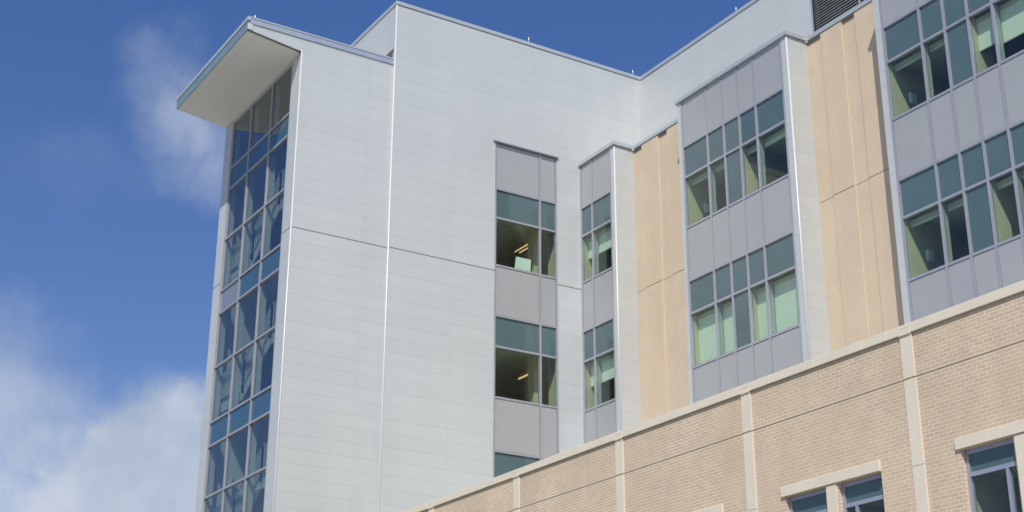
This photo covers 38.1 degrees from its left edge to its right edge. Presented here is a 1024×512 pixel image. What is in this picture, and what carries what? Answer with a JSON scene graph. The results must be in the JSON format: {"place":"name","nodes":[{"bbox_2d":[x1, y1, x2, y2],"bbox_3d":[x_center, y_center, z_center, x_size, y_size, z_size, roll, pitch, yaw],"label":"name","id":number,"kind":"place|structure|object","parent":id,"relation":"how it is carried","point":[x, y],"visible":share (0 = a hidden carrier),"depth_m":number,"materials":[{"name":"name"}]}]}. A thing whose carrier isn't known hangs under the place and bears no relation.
{"place":"outdoors","nodes":[
{"label":"outdoors","id":0,"kind":"place"},
{"bbox_2d":[0,0,750,511],"label":"sky","id":1,"kind":"structure","parent":0,"point":[110,191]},
{"label":"ground","id":2,"kind":"structure","parent":0,"visible":0},
{"bbox_2d":[176,0,1023,511],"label":"hospital building","id":3,"kind":"structure","parent":2,"relation":"on","point":[400,180],"depth_m":42.93,"materials":[{"name":"white metal"}]},
{"bbox_2d":[515,257,530,270],"bbox_3d":[0.341,0.304,47.386,0.610,0.500,0.040,13,-25,-29],"label":"paper board","id":4,"kind":"object","parent":3,"relation":"in","point":[522,263],"visible":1,"depth_m":47.39,"materials":[{"name":"paper"}]},
{"bbox_2d":[509,239,542,253],"bbox_3d":[0.470,-0.303,50.348,0.600,0.059,1.200,13,-25,-29],"label":"ceiling light","id":5,"kind":"object","parent":3,"relation":"attached to","point":[522,248],"visible":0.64,"depth_m":50.48,"materials":[{"name":"white"}]},
{"bbox_2d":[493,140,558,477],"bbox_3d":[0.417,3.761,45.787,2.510,15.615,0.185,13,-25,-29],"label":"side window","id":6,"kind":"structure","parent":3,"relation":"in","point":[525,433],"depth_m":46.65,"materials":[{"name":"silver metal"}]},
{"bbox_2d":[511,369,544,379],"bbox_3d":[0.525,3.956,49.408,0.600,0.071,1.200,13,-25,-29],"label":"ceiling light","id":7,"kind":"object","parent":3,"relation":"attached to","point":[522,375],"visible":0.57,"depth_m":49.54,"materials":[{"name":"white"}]},
{"bbox_2d":[590,363,593,387],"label":"roller blind","id":8,"kind":"object","parent":3,"relation":"attached to","point":[592,373],"visible":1,"depth_m":46.92,"materials":[{"name":"fabric"}]},
{"bbox_2d":[588,237,598,259],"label":"roller blind","id":9,"kind":"object","parent":3,"relation":"attached to","point":[590,246],"visible":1,"depth_m":48.47,"materials":[{"name":"fabric"}]},
{"bbox_2d":[598,226,610,253],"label":"roller blind","id":10,"kind":"object","parent":3,"relation":"attached to","point":[604,236],"visible":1,"depth_m":47.84,"materials":[{"name":"fabric"}]},
{"bbox_2d":[601,354,613,382],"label":"roller blind","id":11,"kind":"object","parent":3,"relation":"attached to","point":[607,365],"visible":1,"depth_m":46.25,"materials":[{"name":"fabric"}]},
{"bbox_2d":[691,171,715,185],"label":"roller blind","id":12,"kind":"object","parent":3,"relation":"attached to","point":[699,179],"visible":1,"depth_m":44.01,"materials":[{"name":"fabric"}]},
{"bbox_2d":[704,203,709,213],"bbox_3d":[5.842,-1.418,44.285,0.220,0.300,0.078,13,-25,-29],"label":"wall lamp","id":13,"kind":"object","parent":3,"relation":"attached to","point":[706,208],"visible":0.77,"depth_m":44.24,"materials":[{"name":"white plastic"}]},
{"bbox_2d":[697,309,724,362],"bbox_3d":[5.679,2.309,42.103,0.120,1.555,1.114,13,-25,-29],"label":"roller blind","id":14,"kind":"object","parent":3,"relation":"attached to","point":[707,336],"visible":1,"depth_m":42.22,"materials":[{"name":"fabric"}]},
{"bbox_2d":[715,162,724,172],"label":"roller blind","id":15,"kind":"object","parent":3,"relation":"attached to","point":[719,167],"visible":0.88,"depth_m":43.28,"materials":[{"name":"fabric"}]},
{"bbox_2d":[722,301,733,352],"bbox_3d":[6.173,2.017,41.359,0.120,1.555,0.734,13,-25,-29],"label":"roller blind","id":16,"kind":"object","parent":3,"relation":"attached to","point":[728,327],"visible":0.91,"depth_m":41.50,"materials":[{"name":"fabric"}]},
{"bbox_2d":[747,144,756,154],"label":"roller blind","id":17,"kind":"object","parent":3,"relation":"attached to","point":[752,149],"visible":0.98,"depth_m":42.12,"materials":[{"name":"fabric"}]},
{"bbox_2d":[756,286,775,338],"bbox_3d":[6.926,1.571,40.222,0.120,1.555,0.704,13,-25,-29],"label":"roller blind","id":18,"kind":"object","parent":3,"relation":"attached to","point":[762,312],"visible":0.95,"depth_m":40.34,"materials":[{"name":"fabric"}]},
{"bbox_2d":[764,128,785,147],"bbox_3d":[7.442,-3.325,41.279,0.120,0.268,1.174,13,-25,-29],"label":"roller blind","id":19,"kind":"object","parent":3,"relation":"attached to","point":[774,138],"visible":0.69,"depth_m":41.36,"materials":[{"name":"fabric"}]},
{"bbox_2d":[773,273,798,331],"bbox_3d":[7.427,1.274,39.465,0.120,1.555,1.174,13,-25,-29],"label":"roller blind","id":20,"kind":"object","parent":3,"relation":"attached to","point":[786,303],"visible":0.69,"depth_m":39.59,"materials":[{"name":"fabric"}]},
{"bbox_2d":[789,488,826,511],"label":"window","id":21,"kind":"structure","parent":3,"relation":"in","point":[815,501],"depth_m":26.39,"materials":[{"name":"glass"}]},
{"bbox_2d":[841,473,883,511],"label":"window","id":22,"kind":"structure","parent":3,"relation":"in","point":[856,493],"depth_m":25.34,"materials":[{"name":"glass"}]},
{"bbox_2d":[894,51,929,72],"bbox_3d":[10.081,-4.926,37.313,0.120,0.185,1.184,13,-25,-29],"label":"roller blind","id":23,"kind":"object","parent":3,"relation":"attached to","point":[917,56],"visible":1,"depth_m":37.36,"materials":[{"name":"fabric"}]},
{"bbox_2d":[909,92,916,104],"bbox_3d":[10.210,-4.004,37.693,0.220,0.300,0.078,13,-25,-29],"label":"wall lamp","id":24,"kind":"object","parent":3,"relation":"attached to","point":[913,98],"visible":1,"depth_m":37.65,"materials":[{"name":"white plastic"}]},
{"bbox_2d":[910,209,947,227],"bbox_3d":[10.067,-0.926,35.735,0.120,0.185,1.184,13,-25,-29],"label":"roller blind","id":25,"kind":"object","parent":3,"relation":"attached to","point":[923,219],"visible":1,"depth_m":35.78,"materials":[{"name":"fabric"}]},
{"bbox_2d":[925,249,934,262],"bbox_3d":[10.197,-0.004,36.115,0.220,0.300,0.078,13,-25,-29],"label":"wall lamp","id":26,"kind":"object","parent":3,"relation":"attached to","point":[929,255],"visible":1,"depth_m":36.07,"materials":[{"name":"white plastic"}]},
{"bbox_2d":[929,38,944,52],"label":"roller blind","id":27,"kind":"object","parent":3,"relation":"attached to","point":[940,43],"visible":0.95,"depth_m":36.60,"materials":[{"name":"fabric"}]},
{"bbox_2d":[947,198,963,212],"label":"roller blind","id":28,"kind":"object","parent":3,"relation":"attached to","point":[956,204],"visible":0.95,"depth_m":35.02,"materials":[{"name":"fabric"}]},
{"bbox_2d":[975,11,999,51],"bbox_3d":[11.361,-5.366,35.255,0.120,0.869,0.724,13,-25,-29],"label":"roller blind","id":29,"kind":"object","parent":3,"relation":"attached to","point":[984,24],"visible":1,"depth_m":35.31,"materials":[{"name":"fabric"}]},
{"bbox_2d":[965,438,1016,511],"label":"window","id":30,"kind":"structure","parent":3,"relation":"in","point":[997,456],"depth_m":23.09,"materials":[{"name":"glass"}]},
{"bbox_2d":[996,175,1021,190],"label":"roller blind","id":31,"kind":"object","parent":3,"relation":"attached to","point":[1004,183],"visible":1,"depth_m":33.84,"materials":[{"name":"fabric"}]},
{"bbox_2d":[998,0,1023,43],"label":"roller blind","id":32,"kind":"object","parent":3,"relation":"attached to","point":[1012,17],"visible":1,"depth_m":34.66,"materials":[{"name":"fabric"}]}
]}

